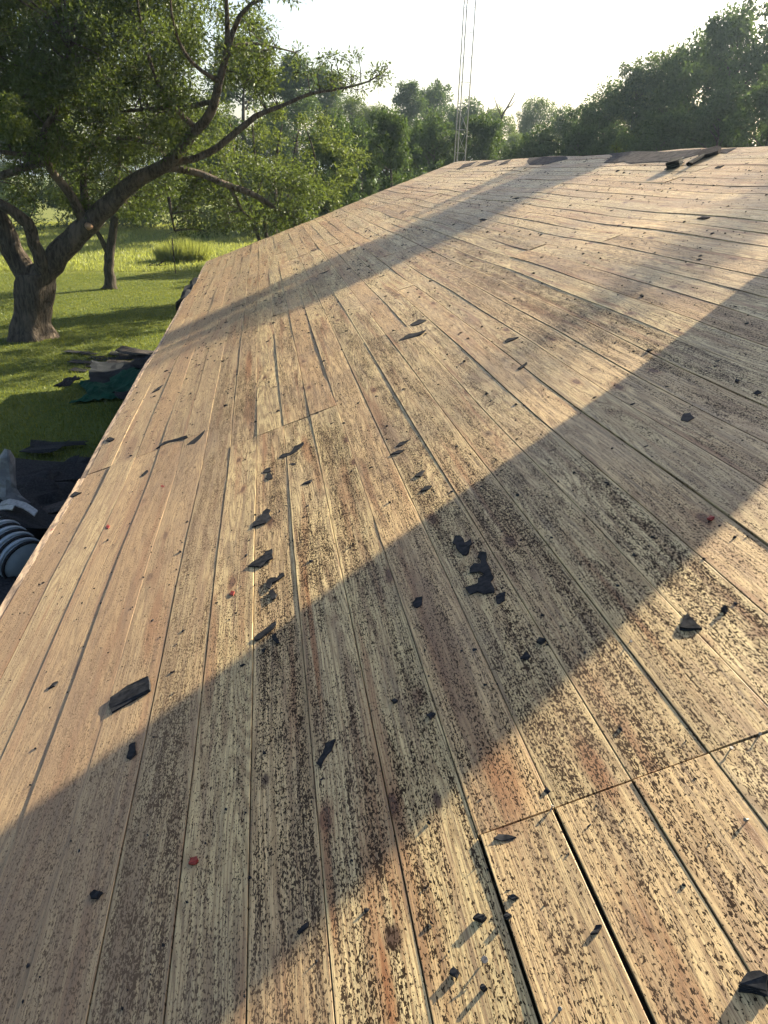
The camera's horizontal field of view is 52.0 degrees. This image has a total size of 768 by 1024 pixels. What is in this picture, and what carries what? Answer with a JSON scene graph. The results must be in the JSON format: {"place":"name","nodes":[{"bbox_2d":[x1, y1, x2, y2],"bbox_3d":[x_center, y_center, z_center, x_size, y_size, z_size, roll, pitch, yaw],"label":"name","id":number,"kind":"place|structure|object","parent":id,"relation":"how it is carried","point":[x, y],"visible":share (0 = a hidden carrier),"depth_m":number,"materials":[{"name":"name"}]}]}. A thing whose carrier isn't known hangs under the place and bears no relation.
{"place":"outdoors","nodes":[
{"label":"outdoors","id":0,"kind":"place"},
{"bbox_2d":[0,221,291,271],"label":"field grass","id":1,"kind":"structure","parent":0,"point":[89,247],"depth_m":50.84,"materials":[{"name":"green"}]},
{"bbox_2d":[0,175,377,461],"bbox_3d":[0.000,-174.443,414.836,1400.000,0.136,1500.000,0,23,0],"label":"ground","id":2,"kind":"structure","parent":0,"point":[50,212],"depth_m":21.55,"materials":[{"name":"plant"}]},
{"bbox_2d":[0,141,46,210],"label":"tree","id":3,"kind":"object","parent":2,"relation":"on","point":[3,164],"visible":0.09,"depth_m":69.23,"materials":[{"name":"green plant"}]},
{"bbox_2d":[19,440,69,452],"bbox_3d":[-5.766,-1.124,13.365,0.820,0.164,0.330,3,21,13],"label":"felt sheet","id":4,"kind":"object","parent":2,"relation":"on","point":[47,448],"visible":0.97,"depth_m":13.30,"materials":[{"name":"fabric"}]},
{"bbox_2d":[0,455,90,588],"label":"felt heap","id":5,"kind":"object","parent":2,"relation":"on","point":[41,489],"visible":0.11,"depth_m":10.48,"materials":[{"name":"fabric"}]},
{"bbox_2d":[0,582,14,605],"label":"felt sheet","id":6,"kind":"object","parent":5,"relation":"on","point":[4,591],"visible":0.07,"depth_m":8.05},
{"bbox_2d":[0,505,14,509],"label":"metal strip","id":7,"kind":"object","parent":5,"relation":"on","point":[7,507],"visible":1,"depth_m":9.67,"materials":[{"name":"metal"}]},
{"bbox_2d":[0,449,30,502],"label":"grey sheet","id":8,"kind":"object","parent":5,"relation":"on","point":[8,488],"visible":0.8,"depth_m":9.91,"materials":[{"name":"fabric"}]},
{"bbox_2d":[0,499,37,516],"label":"metal strip","id":9,"kind":"object","parent":5,"relation":"on","point":[30,509],"visible":1,"depth_m":9.62,"materials":[{"name":"metal"}]},
{"bbox_2d":[0,517,39,578],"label":"ribbed drum","id":10,"kind":"object","parent":5,"relation":"on","point":[19,543],"visible":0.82,"depth_m":8.87,"materials":[{"name":"grey plastic"}]},
{"bbox_2d":[0,504,54,528],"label":"felt sheet","id":11,"kind":"object","parent":5,"relation":"on","point":[42,519],"visible":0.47,"depth_m":9.61,"materials":[{"name":"fabric"}]},
{"bbox_2d":[16,454,81,488],"bbox_3d":[-4.835,-0.567,11.084,1.144,0.221,0.623,-5,28,-28],"label":"felt sheet","id":12,"kind":"object","parent":5,"relation":"on","point":[68,469],"visible":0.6,"depth_m":11.21,"materials":[{"name":"fabric"}]},
{"bbox_2d":[15,458,87,474],"bbox_3d":[-4.878,-0.642,11.626,1.269,0.066,0.597,4,30,-10],"label":"felt sheet","id":13,"kind":"object","parent":5,"relation":"on","point":[24,464],"visible":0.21,"depth_m":11.72,"materials":[{"name":"fabric"}]},
{"bbox_2d":[43,500,65,513],"bbox_3d":[-4.313,-0.073,10.142,0.821,0.085,0.468,-18,21,-20],"label":"felt sheet","id":14,"kind":"object","parent":5,"relation":"on","point":[53,508],"visible":0.3,"depth_m":10.05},
{"bbox_2d":[30,440,86,446],"bbox_3d":[-5.632,-1.205,13.663,0.932,0.078,0.221,-5,28,-18],"label":"felt sheet","id":15,"kind":"object","parent":2,"relation":"on","point":[35,443],"visible":0.83,"depth_m":13.64,"materials":[{"name":"fabric"}]},
{"bbox_2d":[53,375,82,388],"bbox_3d":[-6.624,-2.731,16.525,0.359,0.176,0.538,17,29,35],"label":"felt sheet","id":16,"kind":"object","parent":2,"relation":"on","point":[67,381],"visible":1,"depth_m":16.50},
{"bbox_2d":[36,139,104,210],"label":"tree","id":17,"kind":"object","parent":2,"relation":"on","point":[72,181],"visible":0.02,"depth_m":67.64,"materials":[{"name":"green plant"}]},
{"bbox_2d":[63,350,88,352],"bbox_3d":[-7.999,-4.195,20.608,0.734,0.026,0.292,6,21,12],"label":"shingle piece","id":18,"kind":"object","parent":2,"relation":"on","point":[72,351],"visible":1,"depth_m":20.59,"materials":[{"name":"black fabric"}]},
{"bbox_2d":[69,367,88,371],"bbox_3d":[-7.272,-3.404,18.821,0.458,0.024,0.264,7,25,13],"label":"shingle piece","id":19,"kind":"object","parent":2,"relation":"on","point":[79,369],"visible":0.95,"depth_m":18.81,"materials":[{"name":"black fabric"}]},
{"bbox_2d":[67,359,99,363],"bbox_3d":[-7.482,-3.742,19.589,0.689,0.024,0.434,4,20,5],"label":"shingle piece","id":20,"kind":"object","parent":2,"relation":"on","point":[80,361],"visible":0.73,"depth_m":19.52,"materials":[{"name":"black fabric"}]},
{"bbox_2d":[69,367,141,402],"bbox_3d":[-4.947,-2.845,17.052,3.631,0.453,2.260,-2,23,-5],"label":"tarp","id":21,"kind":"object","parent":2,"relation":"on","point":[123,380],"visible":0.29,"depth_m":16.90,"materials":[{"name":"plastic"}]},
{"bbox_2d":[89,354,151,382],"bbox_3d":[-5.591,-3.250,17.833,2.060,0.453,1.197,-6,24,-13],"label":"tarp lining","id":22,"kind":"object","parent":21,"relation":"on","point":[102,372],"visible":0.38,"depth_m":17.84,"materials":[{"name":"silver fabric"}]},
{"bbox_2d":[112,390,129,399],"bbox_3d":[-5.077,-2.492,16.090,0.891,0.188,0.554,-15,28,-31],"label":"felt sheet","id":23,"kind":"object","parent":21,"relation":"on","point":[121,395],"visible":0.36,"depth_m":15.87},
{"bbox_2d":[129,359,146,368],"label":"felt sheet","id":24,"kind":"object","parent":21,"relation":"on","point":[138,363],"visible":0.27,"depth_m":17.29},
{"bbox_2d":[94,356,136,360],"bbox_3d":[-6.812,-3.899,19.954,1.036,0.020,0.366,-3,22,-1],"label":"shingle piece","id":25,"kind":"object","parent":2,"relation":"on","point":[114,358],"visible":0.97,"depth_m":19.92,"materials":[{"name":"black fabric"}]},
{"bbox_2d":[106,360,130,362],"bbox_3d":[-6.470,-3.691,19.472,0.835,0.020,0.551,2,24,-3],"label":"shingle piece","id":26,"kind":"object","parent":2,"relation":"on","point":[112,361],"visible":0.32,"depth_m":19.60,"materials":[{"name":"fabric"}]},
{"bbox_2d":[38,101,203,289],"bbox_3d":[-9.998,-12.503,31.253,7.392,7.244,7.287,0,23,0],"label":"young shade tree","id":27,"kind":"object","parent":2,"relation":"on","point":[108,247],"visible":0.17,"depth_m":31.46,"materials":[{"name":"green plant"}]},
{"bbox_2d":[101,145,156,221],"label":"tree","id":28,"kind":"object","parent":2,"relation":"on","point":[129,167],"visible":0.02,"depth_m":69.27,"materials":[{"name":"green plant"}]},
{"bbox_2d":[116,354,143,358],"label":"shingle sheet","id":29,"kind":"object","parent":2,"relation":"on","point":[128,355],"visible":0.39,"depth_m":20.09,"materials":[{"name":"fabric"}]},
{"bbox_2d":[150,235,214,262],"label":"grass clump","id":30,"kind":"object","parent":2,"relation":"on","point":[191,251],"visible":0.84,"depth_m":41.49,"materials":[{"name":"green"}]},
{"bbox_2d":[0,0,395,342],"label":"shade tree","id":31,"kind":"object","parent":2,"relation":"on","point":[43,88],"visible":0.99,"depth_m":19.70,"materials":[{"name":"green plant"}]},
{"bbox_2d":[0,174,417,230],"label":"undergrowth","id":32,"kind":"object","parent":2,"relation":"on","point":[52,205],"visible":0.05,"depth_m":65.95,"materials":[{"name":"green plant"}]},
{"bbox_2d":[182,108,252,225],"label":"tree","id":33,"kind":"object","parent":2,"relation":"on","point":[222,122],"visible":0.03,"depth_m":62.95,"materials":[{"name":"green plant"}]},
{"bbox_2d":[192,26,304,232],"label":"tree","id":34,"kind":"object","parent":2,"relation":"on","point":[235,120],"visible":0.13,"depth_m":57.88,"materials":[{"name":"green plant"}]},
{"bbox_2d":[234,118,306,231],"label":"tree","id":35,"kind":"object","parent":2,"relation":"on","point":[248,142],"visible":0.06,"depth_m":59.52,"materials":[{"name":"green plant"}]},
{"bbox_2d":[199,100,373,240],"bbox_3d":[-3.588,-10.390,27.064,6.514,6.683,5.277,0,23,0],"label":"pale leafed tree","id":36,"kind":"object","parent":2,"relation":"on","point":[338,150],"visible":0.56,"depth_m":26.27,"materials":[{"name":"green plant"}]},
{"bbox_2d":[256,52,330,219],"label":"tree","id":37,"kind":"object","parent":2,"relation":"on","point":[293,90],"visible":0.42,"depth_m":54.50,"materials":[{"name":"green plant"}]},
{"bbox_2d":[289,61,360,181],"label":"tree","id":38,"kind":"object","parent":2,"relation":"on","point":[329,100],"visible":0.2,"depth_m":68.00,"materials":[{"name":"green plant"}]},
{"bbox_2d":[293,108,379,217],"bbox_3d":[-1.823,-12.044,30.838,3.574,6.824,3.798,-11,26,-24],"label":"tree","id":39,"kind":"object","parent":2,"relation":"on","point":[323,157],"visible":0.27,"depth_m":29.61,"materials":[{"name":"green plant"}]},
{"bbox_2d":[325,92,385,196],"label":"tree","id":40,"kind":"object","parent":2,"relation":"on","point":[352,105],"visible":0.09,"depth_m":63.89,"materials":[{"name":"green plant"}]},
{"bbox_2d":[318,114,400,200],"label":"tree","id":41,"kind":"object","parent":2,"relation":"on","point":[359,129],"visible":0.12,"depth_m":41.25,"materials":[{"name":"green plant"}]},
{"bbox_2d":[352,101,410,199],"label":"tree","id":42,"kind":"object","parent":2,"relation":"on","point":[367,116],"visible":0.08,"depth_m":62.41,"materials":[{"name":"green plant"}]},
{"bbox_2d":[0,146,767,1023],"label":"roof deck","id":43,"kind":"structure","parent":2,"relation":"on","point":[642,848],"depth_m":2.60,"materials":[{"name":"wood"}]},
{"bbox_2d":[89,889,102,899],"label":"felt scrap","id":44,"kind":"object","parent":43,"relation":"on","point":[94,894],"visible":1,"depth_m":2.00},
{"bbox_2d":[109,676,150,712],"bbox_3d":[-0.906,0.652,2.809,0.161,0.023,0.136,-20,25,0],"label":"felt scrap","id":45,"kind":"object","parent":43,"relation":"on","point":[128,694],"visible":1,"depth_m":2.80,"materials":[{"name":"fabric"}]},
{"bbox_2d":[126,742,136,759],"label":"felt scrap","id":46,"kind":"object","parent":43,"relation":"on","point":[131,753],"visible":1,"depth_m":2.50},
{"bbox_2d":[156,435,187,448],"bbox_3d":[-1.524,-0.512,5.679,0.244,0.014,0.118,-20,25,0],"label":"felt scrap","id":47,"kind":"object","parent":43,"relation":"on","point":[172,440],"visible":1,"depth_m":5.67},
{"bbox_2d":[175,277,198,310],"bbox_3d":[-3.608,-3.999,14.553,0.338,0.315,2.803,-20,25,0],"label":"felt flap","id":48,"kind":"object","parent":43,"relation":"on","point":[186,291],"visible":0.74,"depth_m":14.04,"materials":[{"name":"fabric"}]},
{"bbox_2d":[188,856,198,864],"bbox_3d":[-0.484,0.887,2.002,0.028,0.008,0.028,-20,25,0],"label":"plastic cap","id":49,"kind":"object","parent":43,"relation":"on","point":[193,860],"visible":1,"depth_m":2.00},
{"bbox_2d":[187,430,204,444],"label":"felt scrap","id":50,"kind":"object","parent":43,"relation":"on","point":[196,439],"visible":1,"depth_m":5.52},
{"bbox_2d":[248,549,272,567],"bbox_3d":[-0.538,0.209,3.432,0.117,0.012,0.131,-20,25,0],"label":"felt scrap","id":51,"kind":"object","parent":43,"relation":"on","point":[263,559],"visible":1,"depth_m":3.42,"materials":[{"name":"fabric"}]},
{"bbox_2d":[252,508,271,527],"bbox_3d":[-0.598,0.028,3.859,0.101,0.011,0.164,-20,25,0],"label":"felt scrap","id":52,"kind":"object","parent":43,"relation":"on","point":[265,517],"visible":1,"depth_m":3.83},
{"bbox_2d":[254,621,275,640],"bbox_3d":[-0.436,0.438,2.892,0.088,0.014,0.076,-20,25,0],"label":"felt scrap","id":53,"kind":"object","parent":43,"relation":"on","point":[264,632],"visible":1,"depth_m":2.88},
{"bbox_2d":[268,588,276,599],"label":"felt scrap","id":54,"kind":"object","parent":43,"relation":"on","point":[272,594],"visible":1,"depth_m":3.11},
{"bbox_2d":[266,572,284,588],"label":"felt scrap","id":55,"kind":"object","parent":43,"relation":"on","point":[270,581],"visible":1,"depth_m":3.22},
{"bbox_2d":[279,442,303,457],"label":"felt scrap","id":56,"kind":"object","parent":43,"relation":"on","point":[296,448],"visible":1,"depth_m":4.62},
{"bbox_2d":[297,921,308,934],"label":"felt scrap","id":57,"kind":"object","parent":43,"relation":"on","point":[305,926],"visible":1,"depth_m":1.72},
{"bbox_2d":[317,739,335,766],"bbox_3d":[-0.160,0.673,2.193,0.063,0.011,0.089,-20,25,0],"label":"felt scrap","id":58,"kind":"object","parent":43,"relation":"on","point":[328,747],"visible":1,"depth_m":2.20,"materials":[{"name":"fabric"}]},
{"bbox_2d":[0,152,767,1010],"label":"roofing crumbs","id":59,"kind":"object","parent":43,"relation":"on","point":[546,790],"visible":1,"depth_m":6.29,"materials":[{"name":"black fabric"}]},
{"bbox_2d":[399,330,425,340],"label":"felt scrap","id":60,"kind":"object","parent":43,"relation":"on","point":[409,336],"visible":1,"depth_m":6.02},
{"bbox_2d":[412,596,422,607],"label":"felt scrap","id":61,"kind":"object","parent":43,"relation":"on","point":[417,602],"visible":1,"depth_m":2.71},
{"bbox_2d":[410,319,426,325],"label":"felt scrap","id":62,"kind":"object","parent":43,"relation":"on","point":[418,322],"visible":1,"depth_m":6.36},
{"bbox_2d":[449,966,459,978],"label":"felt scrap","id":63,"kind":"object","parent":43,"relation":"on","point":[454,972],"visible":1,"depth_m":1.51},
{"bbox_2d":[453,535,471,555],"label":"felt scrap","id":64,"kind":"object","parent":43,"relation":"on","point":[462,546],"visible":1,"depth_m":2.96,"materials":[{"name":"fabric"}]},
{"bbox_2d":[465,552,494,594],"bbox_3d":[0.330,0.217,2.747,0.127,0.009,0.279,-20,25,0],"label":"felt scrap","id":65,"kind":"object","parent":43,"relation":"on","point":[484,585],"visible":1,"depth_m":2.70,"materials":[{"name":"fabric"}]},
{"bbox_2d":[473,913,486,922],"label":"felt scrap","id":66,"kind":"object","parent":43,"relation":"on","point":[479,917],"visible":1,"depth_m":1.59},
{"bbox_2d":[495,591,505,603],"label":"felt scrap","id":67,"kind":"object","parent":43,"relation":"on","point":[500,598],"visible":1,"depth_m":2.58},
{"bbox_2d":[494,834,516,840],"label":"felt scrap","id":68,"kind":"object","parent":43,"relation":"on","point":[502,837],"visible":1,"depth_m":1.75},
{"bbox_2d":[508,894,518,900],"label":"felt scrap","id":69,"kind":"object","parent":43,"relation":"on","point":[513,897],"visible":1,"depth_m":1.61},
{"bbox_2d":[520,651,530,659],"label":"felt scrap","id":70,"kind":"object","parent":43,"relation":"on","point":[526,656],"visible":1,"depth_m":2.28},
{"bbox_2d":[537,637,546,644],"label":"felt scrap","id":71,"kind":"object","parent":43,"relation":"on","point":[540,640],"visible":1,"depth_m":2.31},
{"bbox_2d":[527,156,567,164],"bbox_3d":[2.859,-6.474,14.534,0.450,0.037,2.597,-20,25,0],"label":"felt strip","id":72,"kind":"object","parent":43,"relation":"on","point":[539,160],"visible":1,"depth_m":14.18,"materials":[{"name":"fabric"}]},
{"bbox_2d":[590,924,601,934],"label":"felt scrap","id":73,"kind":"object","parent":43,"relation":"on","point":[597,929],"visible":1,"depth_m":1.50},
{"bbox_2d":[604,149,700,163],"bbox_3d":[3.486,-4.823,10.698,0.570,0.037,3.118,-20,25,0],"label":"felt strip","id":74,"kind":"object","parent":43,"relation":"on","point":[645,156],"visible":0.86,"depth_m":10.36,"materials":[{"name":"fabric"}]},
{"bbox_2d":[664,157,683,169],"bbox_3d":[3.356,-4.035,9.094,0.196,0.088,0.249,-2,30,34],"label":"shingle stack","id":75,"kind":"object","parent":43,"relation":"on","point":[671,163],"visible":1,"depth_m":9.03,"materials":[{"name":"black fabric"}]},
{"bbox_2d":[681,413,693,421],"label":"felt scrap","id":76,"kind":"object","parent":43,"relation":"on","point":[687,417],"visible":1,"depth_m":3.35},
{"bbox_2d":[679,613,701,630],"bbox_3d":[0.837,0.310,2.184,0.052,0.017,0.083,-20,25,0],"label":"felt scrap","id":77,"kind":"object","parent":43,"relation":"on","point":[688,623],"visible":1,"depth_m":2.17,"materials":[{"name":"fabric"}]},
{"bbox_2d":[686,154,704,166],"bbox_3d":[3.514,-3.960,8.862,0.352,0.049,0.068,-37,29,-32],"label":"felt roll","id":78,"kind":"object","parent":43,"relation":"on","point":[695,160],"visible":1,"depth_m":8.82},
{"bbox_2d":[698,145,721,158],"bbox_3d":[3.750,-4.148,9.069,0.248,0.047,0.463,-5,29,29],"label":"felt bundle","id":79,"kind":"object","parent":43,"relation":"on","point":[712,151],"visible":0.88,"depth_m":9.01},
{"bbox_2d":[720,148,735,153],"bbox_3d":[3.867,-4.082,8.905,0.170,0.016,0.320,-20,25,0],"label":"felt strip","id":80,"kind":"object","parent":43,"relation":"on","point":[726,151],"visible":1,"depth_m":8.87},
{"bbox_2d":[738,970,767,996],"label":"felt scrap","id":81,"kind":"object","parent":43,"relation":"on","point":[755,982],"visible":1,"depth_m":1.32,"materials":[{"name":"fabric"}]},
{"bbox_2d":[344,104,426,202],"bbox_3d":[0.211,-12.861,32.423,3.521,7.090,3.647,-16,28,-33],"label":"tree","id":82,"kind":"object","parent":2,"relation":"on","point":[391,128],"visible":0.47,"depth_m":31.31,"materials":[{"name":"green plant"}]},
{"bbox_2d":[385,78,428,176],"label":"tree","id":83,"kind":"object","parent":2,"relation":"on","point":[410,106],"visible":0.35,"depth_m":67.02,"materials":[{"name":"green plant"}]},
{"bbox_2d":[381,118,447,181],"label":"tree","id":84,"kind":"object","parent":2,"relation":"on","point":[417,123],"visible":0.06,"depth_m":41.37,"materials":[{"name":"green plant"}]},
{"bbox_2d":[395,108,478,179],"bbox_3d":[2.580,-16.630,40.623,4.922,7.520,5.231,-12,26,-26],"label":"tree","id":85,"kind":"object","parent":2,"relation":"on","point":[443,141],"visible":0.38,"depth_m":39.34,"materials":[{"name":"green plant"}]},
{"bbox_2d":[410,78,469,170],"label":"tree","id":86,"kind":"object","parent":2,"relation":"on","point":[436,94],"visible":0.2,"depth_m":70.56,"materials":[{"name":"green plant"}]},
{"bbox_2d":[435,95,485,169],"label":"tree","id":87,"kind":"object","parent":2,"relation":"on","point":[473,107],"visible":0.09,"depth_m":65.79,"materials":[{"name":"green plant"}]},
{"bbox_2d":[454,0,475,161],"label":"radio mast","id":88,"kind":"object","parent":2,"relation":"on","point":[462,69],"visible":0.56,"depth_m":22.01,"materials":[{"name":"metal"}]},
{"bbox_2d":[446,110,516,162],"bbox_3d":[4.921,-16.577,40.580,4.632,7.462,4.798,2,23,4],"label":"tree","id":89,"kind":"object","parent":2,"relation":"on","point":[489,132],"visible":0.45,"depth_m":39.12,"materials":[{"name":"green plant"}]},
{"bbox_2d":[471,104,521,158],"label":"tree","id":90,"kind":"object","parent":2,"relation":"on","point":[511,127],"visible":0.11,"depth_m":63.64,"materials":[{"name":"green plant"}]},
{"bbox_2d":[494,92,515,159],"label":"dead tree","id":91,"kind":"object","parent":2,"relation":"on","point":[504,111],"visible":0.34,"depth_m":44.58,"materials":[{"name":"wood"}]},
{"bbox_2d":[497,130,524,155],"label":"tree","id":92,"kind":"object","parent":2,"relation":"on","point":[513,137],"visible":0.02,"depth_m":63.03,"materials":[{"name":"green plant"}]},
{"bbox_2d":[503,94,560,152],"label":"tree","id":93,"kind":"object","parent":2,"relation":"on","point":[530,117],"visible":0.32,"depth_m":68.92,"materials":[{"name":"green plant"}]},
{"bbox_2d":[500,122,568,159],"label":"tree","id":94,"kind":"object","parent":2,"relation":"on","point":[529,148],"visible":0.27,"depth_m":37.86,"materials":[{"name":"green plant"}]},
{"bbox_2d":[545,102,578,154],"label":"tree","id":95,"kind":"object","parent":2,"relation":"on","point":[560,119],"visible":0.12,"depth_m":53.51,"materials":[{"name":"green plant"}]},
{"bbox_2d":[547,122,602,155],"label":"tree","id":96,"kind":"object","parent":2,"relation":"on","point":[578,140],"visible":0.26,"depth_m":37.64,"materials":[{"name":"green plant"}]},
{"bbox_2d":[564,103,591,155],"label":"tree","id":97,"kind":"object","parent":2,"relation":"on","point":[579,106],"depth_m":50.20,"materials":[{"name":"green plant"}]},
{"bbox_2d":[557,75,624,155],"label":"tree","id":98,"kind":"object","parent":2,"relation":"on","point":[584,114],"visible":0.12,"depth_m":42.63,"materials":[{"name":"green plant"}]},
{"bbox_2d":[587,119,645,154],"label":"tree","id":99,"kind":"object","parent":2,"relation":"on","point":[608,142],"visible":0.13,"depth_m":34.12,"materials":[{"name":"green plant"}]},
{"bbox_2d":[589,61,668,148],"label":"tree","id":100,"kind":"object","parent":2,"relation":"on","point":[631,103],"visible":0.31,"depth_m":40.27,"materials":[{"name":"green plant"}]},
{"bbox_2d":[599,40,706,149],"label":"tree","id":101,"kind":"object","parent":2,"relation":"on","point":[652,63],"visible":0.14,"depth_m":40.08,"materials":[{"name":"green plant"}]},
{"bbox_2d":[625,107,696,151],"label":"tree","id":102,"kind":"object","parent":2,"relation":"on","point":[665,129],"visible":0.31,"depth_m":32.11,"materials":[{"name":"green plant"}]},
{"bbox_2d":[628,23,726,150],"bbox_3d":[15.365,-18.404,40.155,6.322,11.359,5.949,-16,28,-33],"label":"tree","id":103,"kind":"object","parent":2,"relation":"on","point":[673,85],"visible":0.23,"depth_m":38.34,"materials":[{"name":"green plant"}]},
{"bbox_2d":[658,0,767,149],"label":"tree","id":104,"kind":"object","parent":2,"relation":"on","point":[727,32],"visible":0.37,"depth_m":34.33,"materials":[{"name":"green plant"}]},
{"bbox_2d":[676,74,755,148],"bbox_3d":[13.941,-13.787,33.215,5.144,8.216,4.841,14,27,30],"label":"tree","id":105,"kind":"object","parent":2,"relation":"on","point":[708,123],"visible":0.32,"depth_m":31.99,"materials":[{"name":"green plant"}]},
{"bbox_2d":[701,22,767,146],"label":"tree","id":106,"kind":"object","parent":2,"relation":"on","point":[760,66],"visible":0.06,"depth_m":34.48,"materials":[{"name":"green plant"}]},
{"bbox_2d":[710,63,767,146],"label":"tree","id":107,"kind":"object","parent":2,"relation":"on","point":[761,101],"visible":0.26,"depth_m":30.33,"materials":[{"name":"green plant"}]},
{"bbox_2d":[0,0,767,174],"label":"sky","id":108,"kind":"structure","parent":0,"point":[559,51],"materials":[{"name":"white"}]},
{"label":"shingle sheet","id":109,"kind":"object","parent":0,"visible":0},
{"bbox_2d":[115,345,153,354],"bbox_3d":[-6.288,-4.125,20.078,1.017,0.127,0.498,4,24,9],"label":"shingle sheet","id":110,"kind":"object","parent":109,"relation":"on","point":[127,350],"visible":0.84,"depth_m":20.01,"materials":[{"name":"fabric"}]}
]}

